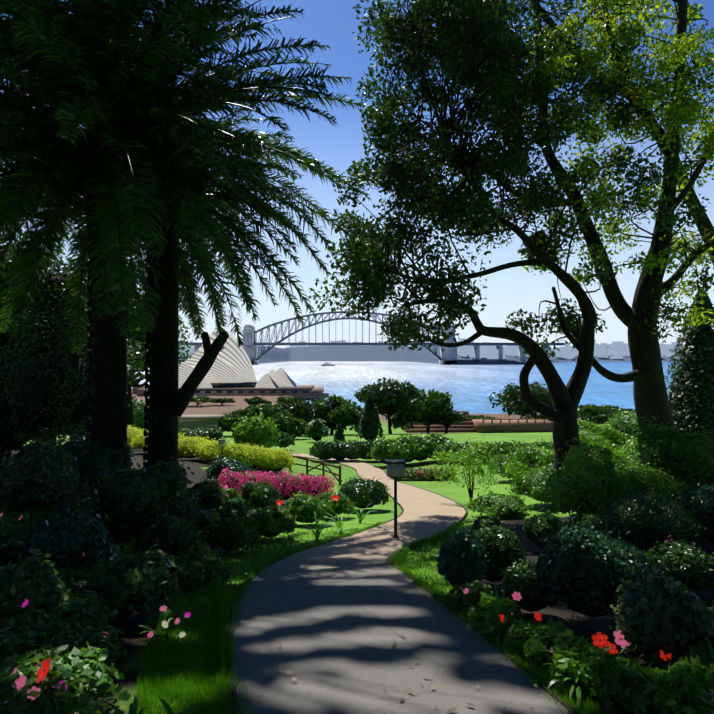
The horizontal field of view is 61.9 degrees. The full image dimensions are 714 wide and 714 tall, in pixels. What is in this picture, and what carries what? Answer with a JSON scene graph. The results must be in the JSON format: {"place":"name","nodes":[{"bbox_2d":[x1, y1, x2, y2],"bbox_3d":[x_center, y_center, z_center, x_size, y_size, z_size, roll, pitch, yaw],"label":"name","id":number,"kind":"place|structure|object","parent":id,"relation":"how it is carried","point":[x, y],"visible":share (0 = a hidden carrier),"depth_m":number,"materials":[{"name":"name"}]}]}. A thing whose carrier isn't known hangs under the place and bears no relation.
{"place":"outdoors","nodes":[
{"label":"outdoors","id":0,"kind":"place"},
{"bbox_2d":[0,345,713,713],"bbox_3d":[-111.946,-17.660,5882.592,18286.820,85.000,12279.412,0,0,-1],"label":"ground","id":1,"kind":"structure","parent":0,"point":[132,641],"depth_m":20.50,"materials":[{"name":"green plant"}]},
{"bbox_2d":[0,434,231,510],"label":"olive shrubs","id":2,"kind":"object","parent":1,"relation":"on","point":[35,458],"visible":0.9,"depth_m":10.08,"materials":[{"name":"green plant"}]},
{"bbox_2d":[144,415,224,435],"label":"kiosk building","id":3,"kind":"structure","parent":1,"relation":"on","point":[197,421],"depth_m":92.49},
{"bbox_2d":[0,0,371,490],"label":"palm","id":4,"kind":"object","parent":1,"relation":"on","point":[64,23],"depth_m":13.47,"materials":[{"name":"green plant"}]},
{"bbox_2d":[60,105,191,234],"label":"palm petioles","id":5,"kind":"object","parent":4,"relation":"attached to","point":[91,132],"visible":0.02,"depth_m":14.29,"materials":[{"name":"brown"}]},
{"bbox_2d":[132,385,328,397],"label":"opera house podium","id":6,"kind":"object","parent":1,"relation":"on","point":[315,391],"visible":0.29,"depth_m":278.35,"materials":[{"name":"brown stone"}]},
{"bbox_2d":[178,327,293,387],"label":"opera house sails","id":7,"kind":"object","parent":6,"relation":"on","point":[232,363],"visible":0.52,"depth_m":295.46},
{"bbox_2d":[195,373,307,392],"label":"opera house glass","id":8,"kind":"object","parent":6,"relation":"on","point":[248,384],"visible":0.23,"depth_m":291.72,"materials":[{"name":"black glass"}]},
{"bbox_2d":[289,456,340,484],"bbox_3d":[-2.506,6.801,35.982,1.591,1.792,7.808,0,0,-35],"label":"garden fence","id":9,"kind":"object","parent":1,"relation":"on","point":[324,464],"visible":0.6,"depth_m":36.36,"materials":[{"name":"brown wood"}]},
{"bbox_2d":[1,516,696,700],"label":"flower stems","id":10,"kind":"object","parent":1,"relation":"on","point":[189,636],"visible":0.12,"depth_m":5.75,"materials":[{"name":"green"}]},
{"bbox_2d":[36,454,671,682],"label":"red flowers","id":11,"kind":"object","parent":10,"relation":"in","point":[603,643],"visible":0.81,"depth_m":4.90,"materials":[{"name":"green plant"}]},
{"bbox_2d":[86,279,622,438],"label":"tree foliage","id":12,"kind":"object","parent":1,"relation":"on","point":[343,414],"visible":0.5,"depth_m":103.08,"materials":[{"name":"green plant"}]},
{"bbox_2d":[0,0,713,505],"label":"tree branches","id":13,"kind":"object","parent":1,"relation":"on","point":[650,390],"visible":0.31,"depth_m":19.49,"materials":[{"name":"brown plant"}]},
{"bbox_2d":[309,0,713,357],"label":"tree foliage","id":14,"kind":"object","parent":13,"relation":"attached to","point":[500,40],"visible":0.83,"depth_m":17.69,"materials":[{"name":"green plant"}]},
{"bbox_2d":[512,0,713,329],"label":"tree foliage","id":15,"kind":"object","parent":13,"relation":"attached to","point":[652,91],"visible":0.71,"depth_m":18.77,"materials":[{"name":"green plant"}]},
{"bbox_2d":[0,487,713,713],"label":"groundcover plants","id":16,"kind":"object","parent":1,"relation":"on","point":[52,636],"visible":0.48,"depth_m":5.03,"materials":[{"name":"green plant"}]},
{"bbox_2d":[0,224,713,461],"bbox_3d":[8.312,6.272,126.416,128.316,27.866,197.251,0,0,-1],"label":"trees","id":17,"kind":"object","parent":1,"relation":"on","point":[410,398],"visible":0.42,"depth_m":30.83,"materials":[{"name":"green plant"}]},
{"bbox_2d":[0,418,713,713],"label":"shrub","id":18,"kind":"object","parent":1,"relation":"on","point":[592,614],"visible":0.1,"depth_m":10.08,"materials":[{"name":"green"}]},
{"bbox_2d":[21,599,190,691],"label":"magenta flowers","id":19,"kind":"object","parent":18,"relation":"on","point":[62,681],"visible":0.19,"depth_m":5.45,"materials":[{"name":"purple plant"}]},
{"bbox_2d":[75,620,185,713],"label":"cream flowers","id":20,"kind":"object","parent":18,"relation":"on","point":[181,634],"visible":0.35,"depth_m":5.64,"materials":[{"name":"white plant"}]},
{"bbox_2d":[127,424,295,469],"bbox_3d":[-18.487,6.900,50.977,8.328,5.072,44.146,0,0,-35],"label":"lime hedge","id":21,"kind":"object","parent":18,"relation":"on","point":[260,455],"visible":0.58,"depth_m":33.92,"materials":[{"name":"yellow plant"}]},
{"bbox_2d":[0,396,613,617],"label":"dark shrubs","id":22,"kind":"object","parent":18,"relation":"on","point":[144,573],"visible":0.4,"depth_m":6.94,"materials":[{"name":"green plant"}]},
{"bbox_2d":[218,467,449,497],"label":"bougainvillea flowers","id":23,"kind":"object","parent":18,"relation":"on","point":[257,474],"visible":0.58,"depth_m":20.52,"materials":[{"name":"pink plant"}]},
{"bbox_2d":[0,485,705,699],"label":"pink flowers","id":24,"kind":"object","parent":18,"relation":"on","point":[623,643],"visible":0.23,"depth_m":5.23,"materials":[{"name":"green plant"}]},
{"bbox_2d":[11,430,713,617],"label":"green shrubs","id":25,"kind":"object","parent":18,"relation":"on","point":[628,559],"visible":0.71,"depth_m":7.21,"materials":[{"name":"green plant"}]},
{"bbox_2d":[167,406,713,713],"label":"shrubs","id":26,"kind":"object","parent":18,"relation":"on","point":[200,559],"visible":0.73,"depth_m":12.80,"materials":[{"name":"green plant"}]},
{"bbox_2d":[276,418,713,591],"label":"shrubs","id":27,"kind":"object","parent":18,"relation":"on","point":[694,567],"visible":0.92,"depth_m":9.51,"materials":[{"name":"green plant"}]},
{"bbox_2d":[0,504,713,713],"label":"strap leaves","id":28,"kind":"object","parent":1,"relation":"on","point":[174,614],"visible":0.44,"depth_m":5.51,"materials":[{"name":"green plant"}]},
{"bbox_2d":[126,520,653,713],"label":"grass","id":29,"kind":"structure","parent":1,"relation":"on","point":[216,698],"depth_m":5.43,"materials":[{"name":"green plant"}]},
{"bbox_2d":[225,453,577,713],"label":"path kerb","id":30,"kind":"structure","parent":1,"relation":"on","point":[570,707],"depth_m":5.94,"materials":[{"name":"grey concrete"}]},
{"bbox_2d":[179,338,683,359],"bbox_3d":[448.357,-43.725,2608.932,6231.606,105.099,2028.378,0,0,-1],"label":"shore buildings","id":31,"kind":"structure","parent":1,"relation":"on","point":[618,350],"depth_m":2537.10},
{"bbox_2d":[231,412,713,713],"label":"shrubs","id":32,"kind":"object","parent":1,"relation":"on","point":[601,440],"visible":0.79,"depth_m":12.41,"materials":[{"name":"green plant"}]},
{"bbox_2d":[403,411,552,432],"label":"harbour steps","id":33,"kind":"structure","parent":1,"relation":"on","point":[469,425],"depth_m":128.72,"materials":[{"name":"stone"}]},
{"bbox_2d":[608,563,713,658],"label":"flowering shrub","id":34,"kind":"object","parent":1,"relation":"on","point":[685,608],"visible":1,"depth_m":4.86,"materials":[{"name":"green plant"}]},
{"bbox_3d":[-7.226,5.275,31.908,0.370,1.662,0.309,0,0,-1],"label":"lamp pole","id":35,"kind":"object","parent":1,"relation":"on","visible":0},
{"bbox_2d":[218,441,225,446],"bbox_3d":[-7.226,4.634,31.908,0.343,0.314,0.286,0,0,-1],"label":"path lamp lantern","id":36,"kind":"object","parent":35,"relation":"on","point":[222,443],"visible":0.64,"depth_m":31.77,"materials":[{"name":"clear glass"}]},
{"bbox_2d":[0,0,713,347],"label":"sky","id":37,"kind":"structure","parent":0,"point":[332,23],"materials":[{"name":"blue"}]},
{"bbox_2d":[194,325,548,364],"bbox_3d":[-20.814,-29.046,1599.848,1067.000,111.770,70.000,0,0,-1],"label":"bridge pylons","id":38,"kind":"object","parent":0,"point":[449,354],"visible":0.48,"depth_m":1570.34,"materials":[{"name":"stone"}]},
{"bbox_2d":[179,311,564,360],"bbox_3d":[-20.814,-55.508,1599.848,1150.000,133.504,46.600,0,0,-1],"label":"arch bridge","id":39,"kind":"structure","parent":38,"relation":"attached to","point":[270,347],"depth_m":1583.89,"materials":[{"name":"grey metal"}]},
{"bbox_2d":[231,453,570,713],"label":"garden path","id":40,"kind":"structure","parent":0,"point":[334,629],"depth_m":5.59,"materials":[{"name":"grey concrete"}]},
{"bbox_2d":[385,459,405,537],"bbox_3d":[0.789,3.050,12.179,0.393,1.850,0.328,0,0,-1],"label":"path lamp","id":41,"kind":"object","parent":40,"relation":"on","point":[395,461],"visible":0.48,"depth_m":12.15,"materials":[{"name":"grey metal"}]},
{"bbox_2d":[386,464,404,476],"bbox_3d":[0.789,2.289,12.179,0.364,0.263,0.303,0,0,-1],"label":"lamp head","id":42,"kind":"object","parent":41,"relation":"on","point":[395,470],"visible":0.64,"depth_m":12.03,"materials":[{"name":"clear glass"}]},
{"bbox_2d":[238,573,622,713],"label":"leaf litter","id":43,"kind":"object","parent":40,"relation":"on","point":[451,710],"visible":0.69,"depth_m":4.58,"materials":[{"name":"brown plant"}]},
{"bbox_2d":[135,361,676,413],"bbox_3d":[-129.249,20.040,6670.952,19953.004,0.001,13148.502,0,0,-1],"label":"harbour water","id":44,"kind":"structure","parent":0,"point":[470,389],"depth_m":554.60,"materials":[{"name":"blue liquid"}]}
]}

